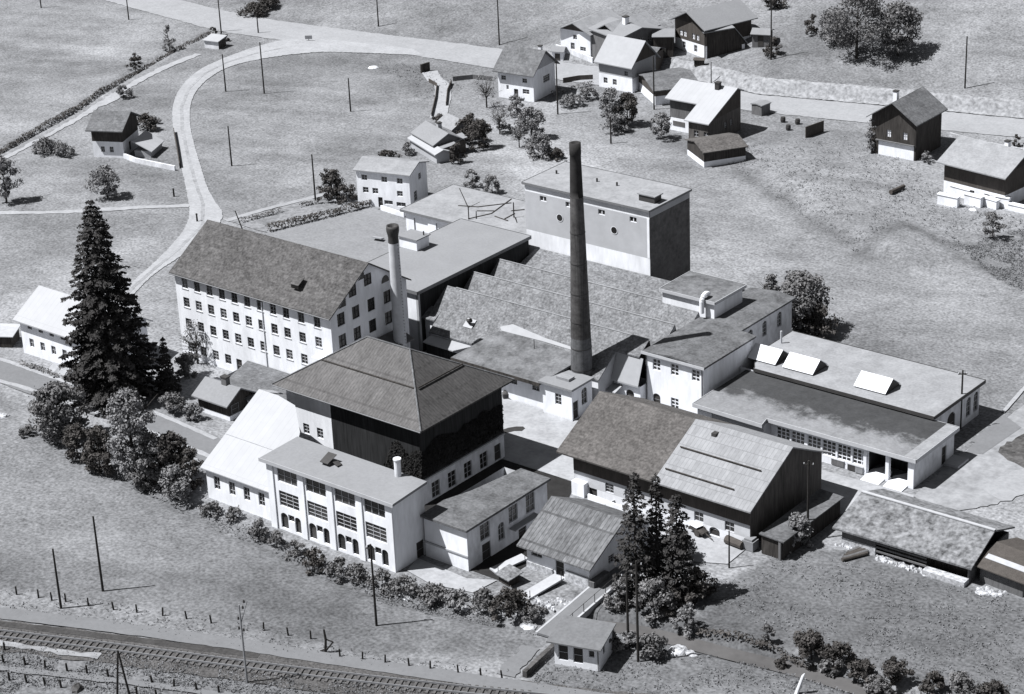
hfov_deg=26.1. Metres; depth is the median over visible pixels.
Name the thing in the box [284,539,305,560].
bush
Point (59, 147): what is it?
bush
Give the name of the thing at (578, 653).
window
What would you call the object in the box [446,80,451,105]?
garden fence
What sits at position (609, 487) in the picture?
window
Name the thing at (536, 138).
bush
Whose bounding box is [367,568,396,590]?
bush
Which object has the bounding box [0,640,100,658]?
goat track
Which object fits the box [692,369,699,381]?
window
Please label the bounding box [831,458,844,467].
crate
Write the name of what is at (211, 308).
window
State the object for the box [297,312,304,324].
window
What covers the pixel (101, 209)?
field path
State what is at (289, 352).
window
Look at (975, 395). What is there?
window
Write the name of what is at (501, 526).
window
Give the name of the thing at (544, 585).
gangway
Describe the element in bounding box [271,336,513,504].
hip roofed block
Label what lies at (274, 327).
window
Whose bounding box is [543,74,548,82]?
window
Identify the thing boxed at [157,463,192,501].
bush
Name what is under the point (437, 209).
store building
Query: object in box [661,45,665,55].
door
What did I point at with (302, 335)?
window
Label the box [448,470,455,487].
window
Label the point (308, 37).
road sign
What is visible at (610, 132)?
utility pole
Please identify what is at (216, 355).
window
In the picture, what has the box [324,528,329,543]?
window
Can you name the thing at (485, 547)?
door
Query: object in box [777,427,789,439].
window
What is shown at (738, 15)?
chalet
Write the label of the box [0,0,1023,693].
ground
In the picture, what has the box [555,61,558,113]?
utility pole
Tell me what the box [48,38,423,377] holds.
side road
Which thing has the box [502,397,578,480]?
courtyard
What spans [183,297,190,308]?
window
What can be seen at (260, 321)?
window
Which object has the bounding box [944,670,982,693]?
bush
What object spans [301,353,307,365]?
window
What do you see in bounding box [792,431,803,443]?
window
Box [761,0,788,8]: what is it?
bush
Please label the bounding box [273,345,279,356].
window
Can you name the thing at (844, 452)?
window
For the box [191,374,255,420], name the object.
dark shed
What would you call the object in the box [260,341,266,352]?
window
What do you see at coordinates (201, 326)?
window
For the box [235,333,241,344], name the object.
window
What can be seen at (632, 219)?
window
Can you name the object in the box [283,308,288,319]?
window
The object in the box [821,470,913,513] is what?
forecourt
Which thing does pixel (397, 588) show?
bush
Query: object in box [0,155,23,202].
tree
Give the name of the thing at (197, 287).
window
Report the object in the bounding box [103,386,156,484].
tree
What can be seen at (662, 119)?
tree
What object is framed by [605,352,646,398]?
link building
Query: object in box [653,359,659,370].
window
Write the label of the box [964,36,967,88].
utility pole
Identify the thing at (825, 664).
bush
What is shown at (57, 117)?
hedge
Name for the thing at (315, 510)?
window
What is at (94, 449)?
bush
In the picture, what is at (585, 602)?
footbridge
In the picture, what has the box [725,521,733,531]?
window
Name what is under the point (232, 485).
window
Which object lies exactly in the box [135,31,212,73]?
hedge
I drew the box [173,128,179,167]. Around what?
board fence
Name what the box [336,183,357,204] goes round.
bush
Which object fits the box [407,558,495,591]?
terrace
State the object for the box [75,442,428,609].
scrub
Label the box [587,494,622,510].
terrace wall
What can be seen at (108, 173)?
tree
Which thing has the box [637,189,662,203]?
roof box
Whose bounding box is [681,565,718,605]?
bush
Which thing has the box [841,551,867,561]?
log
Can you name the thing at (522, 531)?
door
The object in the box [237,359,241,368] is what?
door
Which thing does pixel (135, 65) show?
bush
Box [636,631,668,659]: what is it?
bush
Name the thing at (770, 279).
bush
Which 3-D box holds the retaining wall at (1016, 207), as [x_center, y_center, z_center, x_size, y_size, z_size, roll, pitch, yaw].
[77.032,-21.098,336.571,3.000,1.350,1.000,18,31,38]
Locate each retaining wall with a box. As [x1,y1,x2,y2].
[937,192,960,207]
[949,185,970,198]
[963,192,984,207]
[978,194,1000,209]
[995,195,1011,208]
[1007,202,1023,213]
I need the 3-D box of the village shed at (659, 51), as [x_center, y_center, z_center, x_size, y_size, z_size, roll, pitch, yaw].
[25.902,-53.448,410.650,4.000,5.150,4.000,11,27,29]
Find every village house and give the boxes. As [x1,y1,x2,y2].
[492,44,559,101]
[594,34,660,92]
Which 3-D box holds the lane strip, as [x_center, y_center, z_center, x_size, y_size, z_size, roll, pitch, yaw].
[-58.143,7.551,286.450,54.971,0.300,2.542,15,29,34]
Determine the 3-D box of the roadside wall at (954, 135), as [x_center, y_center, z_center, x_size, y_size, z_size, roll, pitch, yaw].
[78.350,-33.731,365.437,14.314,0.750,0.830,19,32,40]
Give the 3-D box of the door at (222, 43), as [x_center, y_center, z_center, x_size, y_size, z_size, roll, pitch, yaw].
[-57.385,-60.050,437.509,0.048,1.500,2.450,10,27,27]
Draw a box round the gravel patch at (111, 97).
[83,93,125,113]
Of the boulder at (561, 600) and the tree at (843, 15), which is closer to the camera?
the boulder at (561, 600)
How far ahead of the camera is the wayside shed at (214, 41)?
437.51 m
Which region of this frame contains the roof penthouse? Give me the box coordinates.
[398,229,430,250]
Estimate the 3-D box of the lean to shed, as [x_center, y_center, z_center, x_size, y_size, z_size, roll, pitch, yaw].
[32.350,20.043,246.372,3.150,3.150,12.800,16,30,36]
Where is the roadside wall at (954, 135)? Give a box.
[949,132,1023,149]
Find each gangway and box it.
[490,551,526,572]
[522,573,563,599]
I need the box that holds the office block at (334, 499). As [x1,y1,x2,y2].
[258,436,426,572]
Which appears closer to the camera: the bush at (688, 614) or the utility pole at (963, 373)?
the bush at (688, 614)
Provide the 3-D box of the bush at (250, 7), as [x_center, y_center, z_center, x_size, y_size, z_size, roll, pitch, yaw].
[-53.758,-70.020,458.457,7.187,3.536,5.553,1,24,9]
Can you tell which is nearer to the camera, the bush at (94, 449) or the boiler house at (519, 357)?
the bush at (94, 449)
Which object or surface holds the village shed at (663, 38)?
on the ground at (908, 286)
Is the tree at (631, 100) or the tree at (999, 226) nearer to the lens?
the tree at (999, 226)
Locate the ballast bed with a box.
[0,620,646,693]
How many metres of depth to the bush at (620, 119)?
377.77 m
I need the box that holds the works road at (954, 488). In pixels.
[914,405,1023,509]
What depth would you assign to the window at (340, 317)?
279.98 m
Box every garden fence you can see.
[428,78,436,115]
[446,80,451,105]
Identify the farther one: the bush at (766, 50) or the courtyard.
the bush at (766, 50)
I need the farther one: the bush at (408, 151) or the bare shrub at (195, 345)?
the bush at (408, 151)
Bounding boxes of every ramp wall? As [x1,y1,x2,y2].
[420,62,429,72]
[522,644,553,677]
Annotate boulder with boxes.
[0,412,9,417]
[399,592,412,601]
[461,605,468,611]
[519,622,536,629]
[530,596,546,603]
[537,600,557,610]
[551,597,570,605]
[668,644,687,656]
[685,650,696,656]
[834,543,851,549]
[875,554,894,563]
[891,561,915,570]
[912,567,926,576]
[975,589,987,594]
[976,586,1007,597]
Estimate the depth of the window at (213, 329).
293.78 m
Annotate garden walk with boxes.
[422,70,451,117]
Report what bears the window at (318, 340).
in the mill building at (244, 296)
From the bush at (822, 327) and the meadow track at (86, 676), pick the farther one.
the bush at (822, 327)
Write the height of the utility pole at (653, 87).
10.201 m
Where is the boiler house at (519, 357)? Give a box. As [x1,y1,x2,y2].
[450,324,570,408]
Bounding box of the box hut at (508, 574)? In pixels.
[494,564,523,586]
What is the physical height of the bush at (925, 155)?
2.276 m
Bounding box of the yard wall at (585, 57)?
[556,44,592,62]
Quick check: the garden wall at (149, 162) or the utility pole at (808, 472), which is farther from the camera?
the garden wall at (149, 162)
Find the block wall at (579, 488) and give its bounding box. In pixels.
[571,478,587,497]
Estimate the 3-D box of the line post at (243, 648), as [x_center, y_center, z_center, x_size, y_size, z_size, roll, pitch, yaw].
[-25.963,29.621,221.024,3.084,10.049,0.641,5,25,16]
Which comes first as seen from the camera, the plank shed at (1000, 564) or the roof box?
the plank shed at (1000, 564)
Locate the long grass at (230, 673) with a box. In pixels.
[0,554,1023,693]
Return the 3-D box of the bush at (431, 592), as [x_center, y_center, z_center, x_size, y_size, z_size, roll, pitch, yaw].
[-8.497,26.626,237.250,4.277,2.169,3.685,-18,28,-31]
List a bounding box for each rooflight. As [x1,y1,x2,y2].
[747,343,788,365]
[782,352,827,375]
[854,370,899,394]
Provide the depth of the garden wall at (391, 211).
346.68 m
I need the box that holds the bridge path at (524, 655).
[497,645,538,676]
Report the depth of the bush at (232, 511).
255.15 m
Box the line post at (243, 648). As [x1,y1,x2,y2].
[237,600,271,684]
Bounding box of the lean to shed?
[759,489,843,560]
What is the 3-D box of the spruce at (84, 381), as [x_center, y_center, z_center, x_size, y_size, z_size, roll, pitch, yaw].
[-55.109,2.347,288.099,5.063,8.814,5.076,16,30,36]
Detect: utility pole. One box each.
[52,548,61,608]
[92,516,103,591]
[218,0,221,31]
[222,54,226,91]
[227,126,232,165]
[259,42,264,93]
[311,154,315,199]
[348,78,350,111]
[366,544,377,625]
[376,0,378,26]
[497,0,499,44]
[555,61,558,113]
[610,116,611,143]
[621,572,631,644]
[631,560,641,661]
[653,56,654,109]
[728,531,729,567]
[770,0,771,59]
[804,460,813,519]
[958,370,966,428]
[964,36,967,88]
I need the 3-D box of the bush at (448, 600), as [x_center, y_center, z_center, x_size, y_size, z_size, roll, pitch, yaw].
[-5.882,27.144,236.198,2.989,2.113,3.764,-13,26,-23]
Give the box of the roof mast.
[459,188,478,219]
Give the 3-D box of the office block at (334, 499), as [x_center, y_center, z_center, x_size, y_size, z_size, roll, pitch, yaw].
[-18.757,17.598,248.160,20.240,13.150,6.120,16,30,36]
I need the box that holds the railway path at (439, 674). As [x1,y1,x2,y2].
[0,607,610,693]
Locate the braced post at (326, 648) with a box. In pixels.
[320,629,333,651]
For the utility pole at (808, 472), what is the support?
on the ground at (908, 286)
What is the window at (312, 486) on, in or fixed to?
in the office block at (334, 499)
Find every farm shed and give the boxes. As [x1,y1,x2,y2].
[407,135,449,162]
[410,120,464,153]
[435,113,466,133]
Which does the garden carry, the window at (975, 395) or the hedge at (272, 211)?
the hedge at (272, 211)
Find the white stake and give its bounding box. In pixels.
[794,673,804,693]
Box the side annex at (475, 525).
[420,467,550,570]
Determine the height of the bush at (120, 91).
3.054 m
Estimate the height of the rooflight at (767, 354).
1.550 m
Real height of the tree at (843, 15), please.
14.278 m
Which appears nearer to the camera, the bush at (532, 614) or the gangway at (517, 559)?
the bush at (532, 614)
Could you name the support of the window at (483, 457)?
in the hip roofed block at (369, 398)
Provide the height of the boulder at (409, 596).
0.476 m
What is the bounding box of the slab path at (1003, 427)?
[965,415,1020,453]
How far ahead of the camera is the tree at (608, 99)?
379.92 m
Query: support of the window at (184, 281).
in the mill building at (244, 296)
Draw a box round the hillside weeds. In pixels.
[378,60,1023,290]
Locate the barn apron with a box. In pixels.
[653,521,744,563]
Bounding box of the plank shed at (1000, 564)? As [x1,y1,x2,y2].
[975,537,1023,597]
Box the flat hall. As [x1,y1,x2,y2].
[740,331,985,427]
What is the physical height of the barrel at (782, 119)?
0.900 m
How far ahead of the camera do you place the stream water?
224.95 m
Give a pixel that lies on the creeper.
(451, 445)
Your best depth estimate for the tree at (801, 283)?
294.33 m
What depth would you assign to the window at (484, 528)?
243.19 m
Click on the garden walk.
(440, 107)
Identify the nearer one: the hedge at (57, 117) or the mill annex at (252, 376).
the mill annex at (252, 376)
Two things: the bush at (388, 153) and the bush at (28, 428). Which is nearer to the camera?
the bush at (28, 428)
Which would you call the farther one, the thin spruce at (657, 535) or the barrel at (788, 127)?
the barrel at (788, 127)
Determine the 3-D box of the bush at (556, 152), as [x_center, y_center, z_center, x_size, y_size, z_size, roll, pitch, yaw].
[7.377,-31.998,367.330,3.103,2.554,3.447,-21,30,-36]
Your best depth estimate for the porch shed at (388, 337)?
286.86 m
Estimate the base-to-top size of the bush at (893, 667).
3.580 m
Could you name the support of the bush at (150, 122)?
on the ground at (908, 286)
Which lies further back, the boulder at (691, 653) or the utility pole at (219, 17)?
the utility pole at (219, 17)
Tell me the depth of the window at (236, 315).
289.86 m
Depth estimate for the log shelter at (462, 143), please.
372.18 m
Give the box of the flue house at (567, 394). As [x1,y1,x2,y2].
[538,370,593,420]
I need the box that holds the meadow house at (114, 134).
[85,110,163,157]
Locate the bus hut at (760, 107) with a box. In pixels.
[750,100,770,115]
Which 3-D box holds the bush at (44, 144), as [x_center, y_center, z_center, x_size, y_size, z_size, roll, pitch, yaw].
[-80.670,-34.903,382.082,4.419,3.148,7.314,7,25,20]
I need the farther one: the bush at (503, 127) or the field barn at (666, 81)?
the field barn at (666, 81)
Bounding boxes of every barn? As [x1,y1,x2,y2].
[556,391,832,540]
[637,67,697,104]
[701,25,747,58]
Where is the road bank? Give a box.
[669,58,1023,117]
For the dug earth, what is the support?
on the works road at (954, 488)
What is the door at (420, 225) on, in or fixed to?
in the store building at (437, 209)
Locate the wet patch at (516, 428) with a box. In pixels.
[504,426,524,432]
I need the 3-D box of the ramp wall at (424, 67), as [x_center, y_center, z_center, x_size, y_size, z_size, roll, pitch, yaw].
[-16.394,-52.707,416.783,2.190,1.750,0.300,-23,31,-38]
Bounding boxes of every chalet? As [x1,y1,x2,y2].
[668,0,757,58]
[866,86,947,160]
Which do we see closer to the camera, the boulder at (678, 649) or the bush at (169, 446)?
the boulder at (678, 649)
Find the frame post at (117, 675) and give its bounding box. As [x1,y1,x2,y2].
[116,650,129,693]
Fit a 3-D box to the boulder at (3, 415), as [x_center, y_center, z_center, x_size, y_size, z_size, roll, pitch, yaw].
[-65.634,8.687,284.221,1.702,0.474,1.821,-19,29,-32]
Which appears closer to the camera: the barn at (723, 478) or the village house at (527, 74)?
the barn at (723, 478)
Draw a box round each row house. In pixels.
[555,9,619,56]
[588,15,664,59]
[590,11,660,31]
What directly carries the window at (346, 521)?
in the office block at (334, 499)
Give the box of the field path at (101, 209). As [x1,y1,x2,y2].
[0,204,188,213]
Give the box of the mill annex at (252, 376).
[218,360,288,402]
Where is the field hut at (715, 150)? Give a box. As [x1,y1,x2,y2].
[685,133,747,167]
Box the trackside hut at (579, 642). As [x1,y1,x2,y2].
[546,615,615,671]
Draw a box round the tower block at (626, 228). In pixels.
[521,161,691,280]
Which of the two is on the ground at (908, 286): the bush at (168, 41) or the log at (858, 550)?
the bush at (168, 41)
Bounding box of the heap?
[502,390,510,399]
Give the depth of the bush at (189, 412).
280.01 m
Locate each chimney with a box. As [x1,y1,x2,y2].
[386,223,406,346]
[569,141,592,375]
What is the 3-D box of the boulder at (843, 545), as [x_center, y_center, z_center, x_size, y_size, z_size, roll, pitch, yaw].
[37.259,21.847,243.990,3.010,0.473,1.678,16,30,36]
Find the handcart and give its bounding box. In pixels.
[688,521,712,539]
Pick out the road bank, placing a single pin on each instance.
(756, 84)
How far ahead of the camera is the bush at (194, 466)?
261.60 m
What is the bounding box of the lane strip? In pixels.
[0,379,209,456]
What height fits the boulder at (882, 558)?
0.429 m
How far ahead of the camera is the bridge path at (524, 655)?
224.86 m
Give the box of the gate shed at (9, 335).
[0,323,19,346]
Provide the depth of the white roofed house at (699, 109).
374.27 m
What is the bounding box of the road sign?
[305,35,311,40]
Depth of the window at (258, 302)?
286.06 m
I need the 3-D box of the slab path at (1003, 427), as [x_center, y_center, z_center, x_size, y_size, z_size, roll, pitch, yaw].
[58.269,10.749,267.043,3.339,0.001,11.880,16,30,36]
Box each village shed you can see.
[550,46,566,60]
[651,46,665,69]
[652,28,674,57]
[750,28,774,47]
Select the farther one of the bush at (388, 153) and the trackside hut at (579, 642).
the bush at (388, 153)
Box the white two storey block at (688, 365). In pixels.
[641,287,795,413]
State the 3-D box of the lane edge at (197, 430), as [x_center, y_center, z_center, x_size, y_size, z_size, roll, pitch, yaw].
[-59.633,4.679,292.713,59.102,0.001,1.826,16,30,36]
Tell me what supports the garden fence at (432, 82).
on the ground at (908, 286)
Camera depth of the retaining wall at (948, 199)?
339.61 m
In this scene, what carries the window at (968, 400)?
in the flat hall
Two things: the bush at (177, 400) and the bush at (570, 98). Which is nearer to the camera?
the bush at (177, 400)
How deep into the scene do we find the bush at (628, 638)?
226.19 m
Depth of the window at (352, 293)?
280.32 m
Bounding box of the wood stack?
[693,57,704,65]
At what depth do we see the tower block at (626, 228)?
303.67 m
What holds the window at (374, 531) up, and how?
in the office block at (334, 499)
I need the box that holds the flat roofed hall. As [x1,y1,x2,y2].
[368,218,530,351]
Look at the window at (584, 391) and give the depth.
276.86 m
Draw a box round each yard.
[265,207,405,261]
[425,459,571,579]
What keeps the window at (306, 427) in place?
in the hip roofed block at (369, 398)
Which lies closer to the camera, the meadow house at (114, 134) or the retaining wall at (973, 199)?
the retaining wall at (973, 199)
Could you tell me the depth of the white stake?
216.96 m
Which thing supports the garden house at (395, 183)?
on the ground at (908, 286)
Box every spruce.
[58,200,166,418]
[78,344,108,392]
[154,337,181,396]
[612,472,659,610]
[638,472,672,595]
[658,492,700,607]
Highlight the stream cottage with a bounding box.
[516,496,649,587]
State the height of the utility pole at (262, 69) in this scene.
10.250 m
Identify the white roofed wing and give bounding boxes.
[200,389,299,520]
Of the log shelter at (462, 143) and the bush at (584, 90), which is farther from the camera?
the bush at (584, 90)
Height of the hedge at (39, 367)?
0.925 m
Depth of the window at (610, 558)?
240.24 m
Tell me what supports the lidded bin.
on the ground at (908, 286)
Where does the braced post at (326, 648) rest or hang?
on the ground at (908, 286)
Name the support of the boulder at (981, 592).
on the ground at (908, 286)
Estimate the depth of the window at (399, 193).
347.51 m
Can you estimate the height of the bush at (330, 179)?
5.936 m
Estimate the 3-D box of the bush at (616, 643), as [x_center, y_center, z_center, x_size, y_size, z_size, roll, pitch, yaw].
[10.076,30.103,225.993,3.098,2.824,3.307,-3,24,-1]
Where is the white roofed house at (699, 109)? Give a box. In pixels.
[665,78,743,137]
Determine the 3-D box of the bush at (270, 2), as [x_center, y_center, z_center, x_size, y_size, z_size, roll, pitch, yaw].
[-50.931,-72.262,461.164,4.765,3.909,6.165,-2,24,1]
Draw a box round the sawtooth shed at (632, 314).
[422,248,698,400]
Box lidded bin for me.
[742,536,758,551]
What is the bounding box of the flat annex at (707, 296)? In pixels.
[659,271,746,318]
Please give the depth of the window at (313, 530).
249.81 m
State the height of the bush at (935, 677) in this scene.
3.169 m
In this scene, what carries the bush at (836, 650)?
on the ground at (908, 286)
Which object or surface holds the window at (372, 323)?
in the mill building at (244, 296)
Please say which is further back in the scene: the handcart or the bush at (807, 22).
the bush at (807, 22)
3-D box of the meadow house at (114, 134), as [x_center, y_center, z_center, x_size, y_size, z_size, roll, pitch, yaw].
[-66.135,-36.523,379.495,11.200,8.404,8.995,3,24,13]
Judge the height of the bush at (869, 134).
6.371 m
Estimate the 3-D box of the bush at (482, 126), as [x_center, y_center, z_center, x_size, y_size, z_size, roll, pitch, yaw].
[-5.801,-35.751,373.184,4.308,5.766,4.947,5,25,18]
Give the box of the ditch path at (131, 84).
[4,53,201,158]
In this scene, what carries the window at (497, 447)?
in the hip roofed block at (369, 398)
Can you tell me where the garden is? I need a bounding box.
[231,199,379,231]
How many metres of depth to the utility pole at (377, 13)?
444.99 m
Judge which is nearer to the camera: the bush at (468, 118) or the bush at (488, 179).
the bush at (488, 179)
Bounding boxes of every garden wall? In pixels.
[123,153,175,170]
[380,205,404,216]
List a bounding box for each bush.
[18,424,35,437]
[26,376,93,443]
[31,136,60,154]
[53,141,75,156]
[61,423,89,459]
[80,422,115,475]
[115,84,133,97]
[122,431,174,490]
[124,53,142,70]
[137,112,157,129]
[150,430,190,483]
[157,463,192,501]
[158,391,186,412]
[160,24,176,51]
[175,447,203,491]
[182,402,204,419]
[197,500,223,518]
[209,27,217,34]
[225,505,241,521]
[236,1,272,17]
[246,517,268,541]
[257,0,279,7]
[265,530,285,547]
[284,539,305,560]
[302,546,326,575]
[316,168,346,200]
[323,556,345,584]
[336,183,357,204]
[343,562,371,586]
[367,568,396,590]
[378,149,402,157]
[379,574,420,597]
[402,142,416,154]
[416,581,453,605]
[432,113,442,121]
[439,587,468,609]
[449,142,467,162]
[455,112,476,141]
[463,169,483,188]
[465,118,491,149]
[468,586,498,614]
[482,174,500,192]
[487,585,536,620]
[496,123,513,133]
[508,94,525,116]
[518,604,547,621]
[523,130,552,159]
[544,147,564,161]
[556,92,585,107]
[576,86,600,98]
[597,113,630,135]
[602,577,632,610]
[609,629,624,652]
[620,631,642,646]
[631,574,678,622]
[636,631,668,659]
[658,586,684,616]
[659,530,697,562]
[669,602,699,636]
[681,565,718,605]
[759,273,779,290]
[760,624,775,641]
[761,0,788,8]
[762,36,782,56]
[774,656,787,669]
[788,511,813,553]
[792,301,843,337]
[793,628,824,659]
[804,14,818,33]
[816,6,846,43]
[817,641,857,669]
[818,657,844,677]
[846,658,874,682]
[863,674,892,693]
[865,118,875,150]
[881,656,914,685]
[917,670,944,693]
[921,151,933,162]
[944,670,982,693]
[969,679,1009,693]
[1012,134,1020,146]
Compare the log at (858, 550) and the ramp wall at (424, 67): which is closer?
the log at (858, 550)
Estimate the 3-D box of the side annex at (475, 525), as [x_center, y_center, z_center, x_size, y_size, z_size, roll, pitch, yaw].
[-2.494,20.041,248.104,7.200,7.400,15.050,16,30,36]
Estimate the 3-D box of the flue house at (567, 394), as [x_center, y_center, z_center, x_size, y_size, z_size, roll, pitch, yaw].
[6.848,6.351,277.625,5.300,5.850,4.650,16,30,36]
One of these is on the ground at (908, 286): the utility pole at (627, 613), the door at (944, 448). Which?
the utility pole at (627, 613)
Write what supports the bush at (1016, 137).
on the ground at (908, 286)
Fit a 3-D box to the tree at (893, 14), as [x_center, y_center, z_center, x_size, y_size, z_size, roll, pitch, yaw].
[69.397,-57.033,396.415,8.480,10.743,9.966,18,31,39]
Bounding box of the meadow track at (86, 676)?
[0,665,237,693]
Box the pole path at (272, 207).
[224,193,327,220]
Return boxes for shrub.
[174,351,200,378]
[178,318,209,363]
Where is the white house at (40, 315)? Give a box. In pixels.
[12,285,152,363]
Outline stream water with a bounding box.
[606,621,897,693]
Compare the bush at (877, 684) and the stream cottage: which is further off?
the stream cottage
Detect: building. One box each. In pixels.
[168,219,410,373]
[400,184,526,233]
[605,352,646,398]
[692,369,968,491]
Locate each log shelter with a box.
[439,141,454,158]
[454,132,467,153]
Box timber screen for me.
[805,120,823,137]
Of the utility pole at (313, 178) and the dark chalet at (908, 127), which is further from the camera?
the dark chalet at (908, 127)
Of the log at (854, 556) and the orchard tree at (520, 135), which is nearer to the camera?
the log at (854, 556)
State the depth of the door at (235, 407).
280.05 m
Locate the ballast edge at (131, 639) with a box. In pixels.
[0,621,259,657]
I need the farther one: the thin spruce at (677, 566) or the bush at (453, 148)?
the bush at (453, 148)
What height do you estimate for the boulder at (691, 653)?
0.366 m
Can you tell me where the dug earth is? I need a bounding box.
[998,434,1023,467]
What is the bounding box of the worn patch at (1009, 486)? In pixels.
[979,468,1023,500]
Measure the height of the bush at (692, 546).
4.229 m
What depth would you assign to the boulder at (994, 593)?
233.13 m
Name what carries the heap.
on the courtyard
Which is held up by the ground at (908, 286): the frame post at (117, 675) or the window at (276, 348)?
the frame post at (117, 675)
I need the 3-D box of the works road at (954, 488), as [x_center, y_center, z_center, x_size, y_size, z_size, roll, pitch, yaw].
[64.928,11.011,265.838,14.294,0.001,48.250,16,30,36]
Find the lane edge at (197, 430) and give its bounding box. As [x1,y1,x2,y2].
[0,357,216,439]
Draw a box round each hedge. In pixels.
[0,72,137,153]
[18,359,67,379]
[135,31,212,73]
[239,200,318,220]
[265,199,372,231]
[551,81,593,95]
[695,626,816,669]
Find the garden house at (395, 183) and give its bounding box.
[353,155,428,209]
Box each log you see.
[724,535,742,548]
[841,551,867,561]
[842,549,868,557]
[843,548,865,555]
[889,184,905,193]
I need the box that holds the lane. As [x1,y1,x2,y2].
[0,361,220,460]
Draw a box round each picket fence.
[453,75,492,80]
[563,75,592,82]
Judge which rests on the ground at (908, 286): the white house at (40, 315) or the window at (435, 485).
the white house at (40, 315)
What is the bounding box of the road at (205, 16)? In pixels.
[52,0,1023,375]
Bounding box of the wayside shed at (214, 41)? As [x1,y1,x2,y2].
[202,33,226,48]
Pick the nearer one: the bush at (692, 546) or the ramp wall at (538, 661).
the ramp wall at (538, 661)
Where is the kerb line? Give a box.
[1001,386,1023,411]
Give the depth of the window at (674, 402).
276.79 m
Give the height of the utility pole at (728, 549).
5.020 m
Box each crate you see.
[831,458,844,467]
[847,462,855,471]
[855,464,863,473]
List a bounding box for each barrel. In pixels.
[780,116,785,122]
[786,124,790,130]
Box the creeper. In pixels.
[383,404,503,479]
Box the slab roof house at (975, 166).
[936,135,1023,202]
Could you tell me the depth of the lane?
281.60 m
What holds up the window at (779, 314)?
in the white two storey block at (688, 365)
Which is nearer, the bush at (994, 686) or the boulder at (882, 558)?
the bush at (994, 686)
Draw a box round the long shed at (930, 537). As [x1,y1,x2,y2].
[832,489,1014,587]
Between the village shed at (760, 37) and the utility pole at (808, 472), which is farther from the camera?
the village shed at (760, 37)
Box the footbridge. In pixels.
[535,567,630,637]
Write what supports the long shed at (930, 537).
on the ground at (908, 286)
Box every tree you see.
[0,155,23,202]
[83,164,121,197]
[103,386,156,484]
[473,74,501,107]
[487,101,510,133]
[512,123,527,147]
[513,106,545,134]
[598,87,626,122]
[612,92,637,125]
[650,112,672,139]
[778,269,833,332]
[820,0,886,58]
[875,0,924,55]
[982,210,1006,237]
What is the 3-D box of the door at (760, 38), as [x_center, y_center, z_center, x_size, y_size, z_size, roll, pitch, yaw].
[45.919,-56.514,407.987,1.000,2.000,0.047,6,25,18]
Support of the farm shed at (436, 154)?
on the ground at (908, 286)
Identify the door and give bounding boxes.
[218,39,225,48]
[231,402,238,414]
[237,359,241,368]
[378,197,382,206]
[414,218,427,232]
[416,539,423,557]
[436,223,444,228]
[482,540,490,560]
[519,526,525,536]
[555,53,559,59]
[556,560,563,576]
[573,400,577,419]
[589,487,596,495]
[627,390,633,396]
[653,393,659,402]
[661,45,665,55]
[710,527,719,536]
[758,36,762,45]
[941,445,945,464]
[947,412,953,424]
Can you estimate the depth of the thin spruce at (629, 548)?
231.99 m
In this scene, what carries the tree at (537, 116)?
on the ground at (908, 286)
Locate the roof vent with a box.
[463,318,475,328]
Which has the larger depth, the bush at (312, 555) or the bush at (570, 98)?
the bush at (570, 98)
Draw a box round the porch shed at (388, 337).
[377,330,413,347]
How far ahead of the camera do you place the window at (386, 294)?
286.27 m
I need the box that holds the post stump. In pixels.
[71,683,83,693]
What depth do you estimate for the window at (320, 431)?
264.05 m
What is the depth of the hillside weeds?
333.73 m
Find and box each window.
[182,278,187,289]
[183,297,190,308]
[194,282,200,293]
[196,301,202,312]
[198,322,204,333]
[201,346,206,355]
[206,285,212,297]
[208,304,214,315]
[210,325,216,337]
[213,350,218,359]
[214,476,220,489]
[219,289,224,300]
[220,308,226,319]
[223,329,229,341]
[225,354,231,363]
[229,481,235,495]
[231,292,237,304]
[233,312,239,323]
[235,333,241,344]
[243,296,250,308]
[244,487,249,500]
[245,316,252,327]
[247,337,254,348]
[256,300,263,312]
[258,320,265,331]
[259,492,264,505]
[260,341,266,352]
[269,304,276,316]
[271,323,278,335]
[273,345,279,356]
[277,468,296,486]
[280,491,299,511]
[282,513,288,528]
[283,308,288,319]
[284,327,291,339]
[286,349,292,360]
[296,518,301,532]
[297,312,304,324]
[299,332,305,343]
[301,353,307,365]
[304,423,309,433]
[306,478,325,496]
[308,501,327,521]
[310,523,316,538]
[313,317,320,329]
[315,336,322,348]
[317,428,323,438]
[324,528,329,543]
[335,488,354,507]
[337,312,344,326]
[337,511,356,531]
[339,333,345,347]
[339,534,345,549]
[348,284,355,297]
[352,304,358,318]
[353,326,360,340]
[353,539,358,554]
[364,272,371,285]
[364,498,384,517]
[366,521,386,542]
[367,297,374,311]
[368,545,374,560]
[369,318,375,332]
[383,289,390,303]
[383,550,388,565]
[384,200,392,204]
[385,310,391,324]
[397,191,402,195]
[397,202,405,206]
[432,479,439,498]
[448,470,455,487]
[464,460,471,478]
[480,451,486,469]
[480,521,489,540]
[494,443,499,460]
[498,522,503,540]
[508,503,516,522]
[526,491,533,513]
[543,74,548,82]
[555,393,561,404]
[558,645,567,659]
[573,647,582,662]
[581,388,586,403]
[606,483,613,493]
[608,554,612,562]
[630,216,636,222]
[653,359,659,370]
[671,364,677,375]
[671,397,678,407]
[673,120,684,126]
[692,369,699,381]
[695,511,702,521]
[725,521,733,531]
[762,321,765,336]
[777,312,780,326]
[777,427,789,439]
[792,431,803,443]
[808,435,820,448]
[823,440,835,456]
[838,444,850,461]
[853,448,862,464]
[966,398,969,416]
[973,392,977,411]

